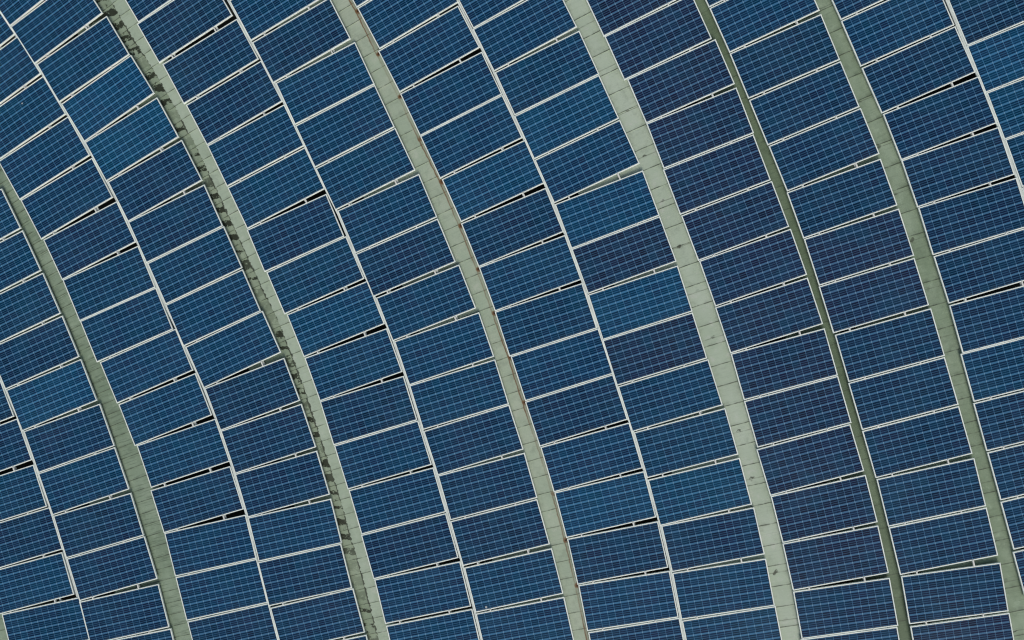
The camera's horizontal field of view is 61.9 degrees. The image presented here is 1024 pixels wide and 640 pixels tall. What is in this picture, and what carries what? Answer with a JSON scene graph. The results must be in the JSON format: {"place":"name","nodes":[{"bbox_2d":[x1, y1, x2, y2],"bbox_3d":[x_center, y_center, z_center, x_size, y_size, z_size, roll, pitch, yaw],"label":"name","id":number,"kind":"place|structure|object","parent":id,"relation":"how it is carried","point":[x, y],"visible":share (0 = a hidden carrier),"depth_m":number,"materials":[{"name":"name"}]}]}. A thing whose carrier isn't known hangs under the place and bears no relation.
{"place":"outdoors","nodes":[
{"label":"outdoors","id":0,"kind":"place"},
{"bbox_2d":[0,0,1023,639],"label":"roof deck","id":1,"kind":"structure","parent":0,"point":[322,192],"depth_m":19.19,"materials":[{"name":"grey metal"}]},
{"bbox_2d":[0,154,198,639],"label":"metal walkway","id":2,"kind":"structure","parent":1,"relation":"on","point":[134,469],"depth_m":19.58,"materials":[{"name":"grey metal"}]},
{"bbox_2d":[77,0,396,639],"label":"metal walkway","id":3,"kind":"structure","parent":1,"relation":"on","point":[121,17],"depth_m":19.11,"materials":[{"name":"grey metal"}]},
{"bbox_2d":[84,25,346,639],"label":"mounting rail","id":4,"kind":"object","parent":3,"relation":"on","point":[262,362],"visible":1,"depth_m":19.11,"materials":[{"name":"metal"}]},
{"bbox_2d":[235,451,329,516],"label":"solar panel","id":5,"kind":"object","parent":4,"relation":"on","point":[282,483],"visible":1,"depth_m":19.10,"materials":[{"name":"glass"}]},
{"bbox_2d":[248,498,342,560],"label":"solar panel","id":6,"kind":"object","parent":4,"relation":"on","point":[295,529],"visible":1,"depth_m":19.11,"materials":[{"name":"glass"}]},
{"bbox_2d":[258,543,352,605],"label":"solar panel","id":7,"kind":"object","parent":4,"relation":"on","point":[306,574],"visible":1,"depth_m":19.12,"materials":[{"name":"glass"}]},
{"bbox_2d":[278,0,594,639],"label":"metal walkway","id":8,"kind":"structure","parent":1,"relation":"on","point":[356,27],"depth_m":18.61,"materials":[{"name":"grey metal"}]},
{"bbox_2d":[150,13,401,623],"bbox_3d":[-5.212,-0.094,19.023,1.122,0.086,20.619,-22,89,6],"label":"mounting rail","id":9,"kind":"object","parent":8,"relation":"on","point":[172,56],"visible":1,"depth_m":18.96,"materials":[{"name":"metal"}]},
{"bbox_2d":[162,19,258,103],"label":"solar panel","id":10,"kind":"object","parent":9,"relation":"on","point":[217,57],"visible":1,"depth_m":18.96,"materials":[{"name":"glass"}]},
{"bbox_2d":[186,61,281,144],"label":"solar panel","id":11,"kind":"object","parent":9,"relation":"on","point":[235,102],"visible":1,"depth_m":18.94,"materials":[{"name":"glass"}]},
{"bbox_2d":[207,104,303,186],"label":"solar panel","id":12,"kind":"object","parent":9,"relation":"on","point":[261,142],"visible":1,"depth_m":18.91,"materials":[{"name":"glass"}]},
{"bbox_2d":[228,147,324,228],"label":"solar panel","id":13,"kind":"object","parent":9,"relation":"on","point":[283,184],"visible":1,"depth_m":18.90,"materials":[{"name":"glass"}]},
{"bbox_2d":[247,194,344,271],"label":"solar panel","id":14,"kind":"object","parent":9,"relation":"on","point":[297,232],"visible":1,"depth_m":18.89,"materials":[{"name":"glass"}]},
{"bbox_2d":[266,236,364,313],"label":"solar panel","id":15,"kind":"object","parent":9,"relation":"on","point":[317,274],"visible":1,"depth_m":18.87,"materials":[{"name":"glass"}]},
{"bbox_2d":[287,281,384,356],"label":"solar panel","id":16,"kind":"object","parent":9,"relation":"on","point":[346,314],"visible":1,"depth_m":18.85,"materials":[{"name":"glass"}]},
{"bbox_2d":[305,328,402,400],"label":"solar panel","id":17,"kind":"object","parent":9,"relation":"on","point":[354,364],"visible":1,"depth_m":18.85,"materials":[{"name":"glass"}]},
{"bbox_2d":[320,376,417,444],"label":"solar panel","id":18,"kind":"object","parent":9,"relation":"on","point":[372,409],"visible":1,"depth_m":18.85,"materials":[{"name":"glass"}]},
{"bbox_2d":[334,420,431,488],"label":"solar panel","id":19,"kind":"object","parent":9,"relation":"on","point":[384,454],"visible":1,"depth_m":18.84,"materials":[{"name":"glass"}]},
{"bbox_2d":[213,27,450,613],"bbox_3d":[-4.167,-0.523,18.900,1.136,0.086,20.978,-22,89,6],"label":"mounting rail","id":20,"kind":"object","parent":8,"relation":"on","point":[365,334],"visible":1,"depth_m":18.84,"materials":[{"name":"metal"}]},
{"bbox_2d":[349,467,445,533],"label":"solar panel","id":21,"kind":"object","parent":20,"relation":"on","point":[413,496],"visible":1,"depth_m":18.84,"materials":[{"name":"glass"}]},
{"bbox_2d":[361,513,458,578],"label":"solar panel","id":22,"kind":"object","parent":20,"relation":"on","point":[410,545],"visible":1,"depth_m":18.85,"materials":[{"name":"glass"}]},
{"bbox_2d":[374,561,470,623],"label":"solar panel","id":23,"kind":"object","parent":20,"relation":"on","point":[422,592],"visible":1,"depth_m":18.85,"materials":[{"name":"glass"}]},
{"bbox_2d":[263,32,491,610],"bbox_3d":[-2.914,-0.013,18.785,0.986,0.086,19.623,-21,90,6],"label":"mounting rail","id":24,"kind":"object","parent":8,"relation":"on","point":[478,563],"visible":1,"depth_m":18.73,"materials":[{"name":"metal"}]},
{"bbox_2d":[409,359,508,429],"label":"solar panel","id":25,"kind":"object","parent":24,"relation":"on","point":[459,394],"visible":1,"depth_m":18.62,"materials":[{"name":"glass"}]},
{"bbox_2d":[307,6,542,601],"bbox_3d":[-1.855,-0.412,18.661,0.996,0.086,19.934,-21,90,6],"label":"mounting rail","id":26,"kind":"object","parent":8,"relation":"on","point":[455,317],"visible":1,"depth_m":18.61,"materials":[{"name":"metal"}]},
{"bbox_2d":[252,0,350,82],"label":"solar panel","id":27,"kind":"object","parent":26,"relation":"on","point":[303,39],"visible":1,"depth_m":18.73,"materials":[{"name":"glass"}]},
{"bbox_2d":[276,42,374,124],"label":"solar panel","id":28,"kind":"object","parent":26,"relation":"on","point":[329,81],"visible":1,"depth_m":18.71,"materials":[{"name":"glass"}]},
{"bbox_2d":[296,85,394,167],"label":"solar panel","id":29,"kind":"object","parent":26,"relation":"on","point":[344,126],"visible":1,"depth_m":18.69,"materials":[{"name":"glass"}]},
{"bbox_2d":[316,128,414,209],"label":"solar panel","id":30,"kind":"object","parent":26,"relation":"on","point":[369,167],"visible":1,"depth_m":18.68,"materials":[{"name":"glass"}]},
{"bbox_2d":[338,174,436,252],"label":"solar panel","id":31,"kind":"object","parent":26,"relation":"on","point":[388,213],"visible":1,"depth_m":18.66,"materials":[{"name":"glass"}]},
{"bbox_2d":[356,219,455,295],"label":"solar panel","id":32,"kind":"object","parent":26,"relation":"on","point":[408,256],"visible":1,"depth_m":18.64,"materials":[{"name":"glass"}]},
{"bbox_2d":[376,265,475,340],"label":"solar panel","id":33,"kind":"object","parent":26,"relation":"on","point":[429,301],"visible":1,"depth_m":18.63,"materials":[{"name":"glass"}]},
{"bbox_2d":[394,312,493,384],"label":"solar panel","id":34,"kind":"object","parent":26,"relation":"on","point":[445,348],"visible":1,"depth_m":18.62,"materials":[{"name":"glass"}]},
{"bbox_2d":[424,405,523,474],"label":"solar panel","id":35,"kind":"object","parent":26,"relation":"on","point":[474,439],"visible":1,"depth_m":18.62,"materials":[{"name":"glass"}]},
{"bbox_2d":[438,452,537,519],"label":"solar panel","id":36,"kind":"object","parent":26,"relation":"on","point":[487,486],"visible":1,"depth_m":18.62,"materials":[{"name":"glass"}]},
{"bbox_2d":[450,499,549,565],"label":"solar panel","id":37,"kind":"object","parent":26,"relation":"on","point":[500,532],"visible":1,"depth_m":18.63,"materials":[{"name":"glass"}]},
{"bbox_2d":[464,548,562,611],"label":"solar panel","id":38,"kind":"object","parent":26,"relation":"on","point":[517,579],"visible":1,"depth_m":18.63,"materials":[{"name":"glass"}]},
{"bbox_2d":[499,0,800,639],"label":"metal walkway","id":39,"kind":"structure","parent":1,"relation":"on","point":[635,127],"depth_m":18.12,"materials":[{"name":"grey metal"}]},
{"bbox_2d":[370,0,602,630],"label":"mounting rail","id":40,"kind":"object","parent":39,"relation":"on","point":[454,172],"visible":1,"depth_m":18.46,"materials":[{"name":"metal"}]},
{"bbox_2d":[400,52,501,135],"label":"solar panel","id":41,"kind":"object","parent":40,"relation":"on","point":[452,93],"visible":1,"depth_m":18.43,"materials":[{"name":"glass"}]},
{"bbox_2d":[442,140,543,221],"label":"solar panel","id":42,"kind":"object","parent":40,"relation":"on","point":[494,180],"visible":1,"depth_m":18.39,"materials":[{"name":"glass"}]},
{"bbox_2d":[495,283,596,355],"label":"solar panel","id":43,"kind":"object","parent":40,"relation":"on","point":[546,319],"visible":1,"depth_m":18.37,"materials":[{"name":"glass"}]},
{"bbox_2d":[511,328,612,400],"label":"solar panel","id":44,"kind":"object","parent":40,"relation":"on","point":[562,364],"visible":1,"depth_m":18.36,"materials":[{"name":"glass"}]},
{"bbox_2d":[525,374,627,445],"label":"solar panel","id":45,"kind":"object","parent":40,"relation":"on","point":[576,410],"visible":1,"depth_m":18.37,"materials":[{"name":"glass"}]},
{"bbox_2d":[436,13,655,621],"bbox_3d":[0.531,-0.550,18.407,1.069,0.086,20.893,-20,90,6],"label":"mounting rail","id":46,"kind":"object","parent":39,"relation":"on","point":[523,195],"visible":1,"depth_m":18.33,"materials":[{"name":"metal"}]},
{"bbox_2d":[378,6,479,91],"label":"solar panel","id":47,"kind":"object","parent":46,"relation":"on","point":[433,46],"visible":1,"depth_m":18.45,"materials":[{"name":"glass"}]},
{"bbox_2d":[420,95,522,178],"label":"solar panel","id":48,"kind":"object","parent":46,"relation":"on","point":[472,136],"visible":1,"depth_m":18.41,"materials":[{"name":"glass"}]},
{"bbox_2d":[461,188,563,266],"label":"solar panel","id":49,"kind":"object","parent":46,"relation":"on","point":[512,227],"visible":1,"depth_m":18.38,"materials":[{"name":"glass"}]},
{"bbox_2d":[479,235,581,310],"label":"solar panel","id":50,"kind":"object","parent":46,"relation":"on","point":[531,272],"visible":1,"depth_m":18.37,"materials":[{"name":"glass"}]},
{"bbox_2d":[540,422,642,491],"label":"solar panel","id":51,"kind":"object","parent":46,"relation":"on","point":[591,457],"visible":1,"depth_m":18.36,"materials":[{"name":"glass"}]},
{"bbox_2d":[554,471,655,537],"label":"solar panel","id":52,"kind":"object","parent":46,"relation":"on","point":[605,504],"visible":1,"depth_m":18.37,"materials":[{"name":"glass"}]},
{"bbox_2d":[567,521,667,584],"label":"solar panel","id":53,"kind":"object","parent":46,"relation":"on","point":[619,552],"visible":1,"depth_m":18.37,"materials":[{"name":"glass"}]},
{"bbox_2d":[578,570,678,630],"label":"solar panel","id":54,"kind":"object","parent":46,"relation":"on","point":[636,599],"visible":1,"depth_m":18.39,"materials":[{"name":"glass"}]},
{"bbox_2d":[486,20,697,618],"bbox_3d":[1.716,-0.029,18.300,0.892,0.086,19.524,-19,90,6],"label":"mounting rail","id":55,"kind":"object","parent":39,"relation":"on","point":[617,335],"visible":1,"depth_m":18.23,"materials":[{"name":"metal"}]},
{"bbox_2d":[602,312,706,385],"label":"solar panel","id":56,"kind":"object","parent":55,"relation":"on","point":[659,347],"visible":1,"depth_m":18.15,"materials":[{"name":"glass"}]},
{"bbox_2d":[555,38,751,610],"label":"mounting rail","id":57,"kind":"object","parent":39,"relation":"on","point":[653,270],"visible":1,"depth_m":18.10,"materials":[{"name":"metal"}]},
{"bbox_2d":[473,0,576,71],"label":"solar panel","id":58,"kind":"object","parent":57,"relation":"on","point":[516,32],"visible":1,"depth_m":18.22,"materials":[{"name":"glass"}]},
{"bbox_2d":[495,31,598,115],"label":"solar panel","id":59,"kind":"object","parent":57,"relation":"on","point":[548,72],"visible":1,"depth_m":18.20,"materials":[{"name":"glass"}]},
{"bbox_2d":[514,75,618,158],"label":"solar panel","id":60,"kind":"object","parent":57,"relation":"on","point":[567,116],"visible":1,"depth_m":18.18,"materials":[{"name":"glass"}]},
{"bbox_2d":[535,120,639,202],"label":"solar panel","id":61,"kind":"object","parent":57,"relation":"on","point":[588,160],"visible":1,"depth_m":18.17,"materials":[{"name":"glass"}]},
{"bbox_2d":[555,170,659,248],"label":"solar panel","id":62,"kind":"object","parent":57,"relation":"on","point":[607,209],"visible":1,"depth_m":18.16,"materials":[{"name":"glass"}]},
{"bbox_2d":[572,216,675,293],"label":"solar panel","id":63,"kind":"object","parent":57,"relation":"on","point":[625,254],"visible":1,"depth_m":18.15,"materials":[{"name":"glass"}]},
{"bbox_2d":[588,266,691,339],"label":"solar panel","id":64,"kind":"object","parent":57,"relation":"on","point":[641,302],"visible":1,"depth_m":18.15,"materials":[{"name":"glass"}]},
{"bbox_2d":[618,359,722,431],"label":"solar panel","id":65,"kind":"object","parent":57,"relation":"on","point":[673,394],"visible":1,"depth_m":18.15,"materials":[{"name":"glass"}]},
{"bbox_2d":[634,408,737,477],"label":"solar panel","id":66,"kind":"object","parent":57,"relation":"on","point":[686,442],"visible":1,"depth_m":18.15,"materials":[{"name":"glass"}]},
{"bbox_2d":[648,457,751,525],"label":"solar panel","id":67,"kind":"object","parent":57,"relation":"on","point":[699,491],"visible":1,"depth_m":18.15,"materials":[{"name":"glass"}]},
{"bbox_2d":[661,507,764,571],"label":"solar panel","id":68,"kind":"object","parent":57,"relation":"on","point":[712,539],"visible":1,"depth_m":18.15,"materials":[{"name":"glass"}]},
{"bbox_2d":[672,558,774,619],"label":"solar panel","id":69,"kind":"object","parent":57,"relation":"on","point":[724,588],"visible":1,"depth_m":18.16,"materials":[{"name":"glass"}]},
{"bbox_2d":[617,28,818,637],"bbox_3d":[4.367,0.252,18.032,0.903,0.086,19.465,-18,90,6],"label":"mounting rail","id":70,"kind":"object","parent":39,"relation":"on","point":[745,348],"visible":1,"depth_m":17.96,"materials":[{"name":"metal"}]},
{"bbox_2d":[604,0,711,79],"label":"solar panel","id":71,"kind":"object","parent":70,"relation":"on","point":[672,30],"visible":1,"depth_m":17.93,"materials":[{"name":"glass"}]},
{"bbox_2d":[627,39,734,123],"bbox_3d":[3.541,-5.008,17.928,1.990,0.042,1.020,-23,89,6],"label":"solar panel","id":72,"kind":"object","parent":70,"relation":"on","point":[682,80],"visible":1,"depth_m":17.91,"materials":[{"name":"glass"}]},
{"bbox_2d":[646,87,753,168],"bbox_3d":[3.942,-4.023,17.918,1.990,0.042,1.020,-21,90,6],"label":"solar panel","id":73,"kind":"object","parent":70,"relation":"on","point":[704,126],"visible":1,"depth_m":17.90,"materials":[{"name":"glass"}]},
{"bbox_2d":[663,134,770,214],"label":"solar panel","id":74,"kind":"object","parent":70,"relation":"on","point":[722,172],"visible":1,"depth_m":17.90,"materials":[{"name":"glass"}]},
{"bbox_2d":[681,181,788,260],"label":"solar panel","id":75,"kind":"object","parent":70,"relation":"on","point":[749,215],"visible":1,"depth_m":17.89,"materials":[{"name":"glass"}]},
{"bbox_2d":[699,229,806,305],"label":"solar panel","id":76,"kind":"object","parent":70,"relation":"on","point":[753,267],"visible":1,"depth_m":17.88,"materials":[{"name":"glass"}]},
{"bbox_2d":[715,277,822,352],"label":"solar panel","id":77,"kind":"object","parent":70,"relation":"on","point":[770,314],"visible":1,"depth_m":17.88,"materials":[{"name":"glass"}]},
{"bbox_2d":[731,328,837,399],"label":"solar panel","id":78,"kind":"object","parent":70,"relation":"on","point":[786,363],"visible":1,"depth_m":17.88,"materials":[{"name":"glass"}]},
{"bbox_2d":[756,424,863,495],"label":"solar panel","id":79,"kind":"object","parent":70,"relation":"on","point":[811,459],"visible":1,"depth_m":17.89,"materials":[{"name":"glass"}]},
{"bbox_2d":[667,3,873,629],"bbox_3d":[5.445,-0.091,17.908,0.912,0.086,19.766,-18,90,6],"label":"mounting rail","id":80,"kind":"object","parent":39,"relation":"on","point":[799,333],"visible":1,"depth_m":17.84,"materials":[{"name":"metal"}]},
{"bbox_2d":[744,376,851,447],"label":"solar panel","id":81,"kind":"object","parent":80,"relation":"on","point":[799,411],"visible":1,"depth_m":17.88,"materials":[{"name":"glass"}]},
{"bbox_2d":[770,475,877,542],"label":"solar panel","id":82,"kind":"object","parent":80,"relation":"on","point":[829,507],"visible":1,"depth_m":17.89,"materials":[{"name":"glass"}]},
{"bbox_2d":[782,525,888,590],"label":"solar panel","id":83,"kind":"object","parent":80,"relation":"on","point":[835,557],"visible":1,"depth_m":17.90,"materials":[{"name":"glass"}]},
{"bbox_2d":[793,577,897,638],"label":"solar panel","id":84,"kind":"object","parent":80,"relation":"on","point":[846,608],"visible":1,"depth_m":17.91,"materials":[{"name":"glass"}]},
{"bbox_2d":[656,0,915,639],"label":"metal walkway","id":85,"kind":"structure","parent":1,"relation":"on","point":[904,625],"depth_m":17.90,"materials":[{"name":"grey metal"}]},
{"bbox_2d":[745,0,1023,639],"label":"metal walkway","id":86,"kind":"structure","parent":1,"relation":"on","point":[888,156],"depth_m":17.63,"materials":[{"name":"grey metal"}]},
{"bbox_2d":[723,0,926,624],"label":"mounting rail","id":87,"kind":"object","parent":86,"relation":"on","point":[849,329],"visible":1,"depth_m":17.73,"materials":[{"name":"metal"}]},
{"bbox_2d":[768,108,879,190],"bbox_3d":[6.452,-3.520,17.672,1.990,0.042,1.020,-22,89,6],"label":"solar panel","id":88,"kind":"object","parent":87,"relation":"on","point":[825,149],"visible":1,"depth_m":17.66,"materials":[{"name":"glass"}]},
{"bbox_2d":[888,507,997,574],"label":"solar panel","id":89,"kind":"object","parent":87,"relation":"on","point":[944,540],"visible":1,"depth_m":17.66,"materials":[{"name":"glass"}]},
{"bbox_2d":[900,562,1008,623],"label":"solar panel","id":90,"kind":"object","parent":87,"relation":"on","point":[960,592],"visible":1,"depth_m":17.67,"materials":[{"name":"glass"}]},
{"bbox_2d":[795,21,983,616],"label":"mounting rail","id":91,"kind":"object","parent":86,"relation":"on","point":[855,165],"visible":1,"depth_m":17.61,"materials":[{"name":"metal"}]},
{"bbox_2d":[730,14,839,98],"bbox_3d":[5.647,-5.458,17.695,1.990,0.042,1.020,-22,89,6],"label":"solar panel","id":92,"kind":"object","parent":91,"relation":"on","point":[785,56],"visible":1,"depth_m":17.68,"materials":[{"name":"glass"}]},
{"bbox_2d":[749,61,859,145],"bbox_3d":[6.046,-4.485,17.685,1.990,0.042,1.020,-22,89,6],"label":"solar panel","id":93,"kind":"object","parent":91,"relation":"on","point":[805,102],"visible":1,"depth_m":17.67,"materials":[{"name":"glass"}]},
{"bbox_2d":[787,159,896,238],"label":"solar panel","id":94,"kind":"object","parent":91,"relation":"on","point":[845,197],"visible":1,"depth_m":17.65,"materials":[{"name":"glass"}]},
{"bbox_2d":[803,209,913,285],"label":"solar panel","id":95,"kind":"object","parent":91,"relation":"on","point":[859,246],"visible":1,"depth_m":17.65,"materials":[{"name":"glass"}]},
{"bbox_2d":[819,258,928,332],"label":"solar panel","id":96,"kind":"object","parent":91,"relation":"on","point":[874,295],"visible":1,"depth_m":17.65,"materials":[{"name":"glass"}]},
{"bbox_2d":[834,308,944,381],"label":"solar panel","id":97,"kind":"object","parent":91,"relation":"on","point":[890,344],"visible":1,"depth_m":17.65,"materials":[{"name":"glass"}]},
{"bbox_2d":[848,357,958,429],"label":"solar panel","id":98,"kind":"object","parent":91,"relation":"on","point":[904,393],"visible":1,"depth_m":17.65,"materials":[{"name":"glass"}]},
{"bbox_2d":[862,406,972,477],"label":"solar panel","id":99,"kind":"object","parent":91,"relation":"on","point":[917,441],"visible":1,"depth_m":17.65,"materials":[{"name":"glass"}]},
{"bbox_2d":[876,458,985,526],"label":"solar panel","id":100,"kind":"object","parent":91,"relation":"on","point":[931,492],"visible":1,"depth_m":17.66,"materials":[{"name":"glass"}]},
{"bbox_2d":[854,12,1018,498],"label":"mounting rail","id":101,"kind":"object","parent":86,"relation":"on","point":[990,398],"visible":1,"depth_m":17.47,"materials":[{"name":"metal"}]},
{"bbox_2d":[840,0,953,66],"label":"solar panel","id":102,"kind":"object","parent":101,"relation":"on","point":[880,30],"visible":1,"depth_m":17.44,"materials":[{"name":"glass"}]},
{"bbox_2d":[882,76,996,160],"bbox_3d":[8.720,-4.109,17.415,1.990,0.042,1.020,-21,90,6],"label":"solar panel","id":103,"kind":"object","parent":101,"relation":"on","point":[940,118],"visible":1,"depth_m":17.40,"materials":[{"name":"glass"}]},
{"bbox_2d":[901,127,1014,206],"bbox_3d":[9.086,-3.111,17.410,1.990,0.040,1.020,-19,90,6],"label":"solar panel","id":104,"kind":"object","parent":101,"relation":"on","point":[959,166],"visible":1,"depth_m":17.39,"materials":[{"name":"glass"}]},
{"bbox_2d":[918,178,1023,254],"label":"solar panel","id":105,"kind":"object","parent":101,"relation":"on","point":[974,216],"visible":1,"depth_m":17.39,"materials":[{"name":"glass"}]},
{"bbox_2d":[933,228,1023,303],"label":"solar panel","id":106,"kind":"object","parent":101,"relation":"on","point":[984,266],"visible":1,"depth_m":17.41,"materials":[{"name":"glass"}]},
{"bbox_2d":[928,35,1023,285],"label":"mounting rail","id":107,"kind":"object","parent":86,"relation":"on","point":[989,184],"visible":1,"depth_m":17.34,"materials":[{"name":"metal"}]},
{"bbox_2d":[861,26,974,113],"bbox_3d":[8.292,-5.101,17.431,1.990,0.042,1.020,-24,89,6],"label":"solar panel","id":108,"kind":"object","parent":107,"relation":"on","point":[919,69],"visible":1,"depth_m":17.41,"materials":[{"name":"glass"}]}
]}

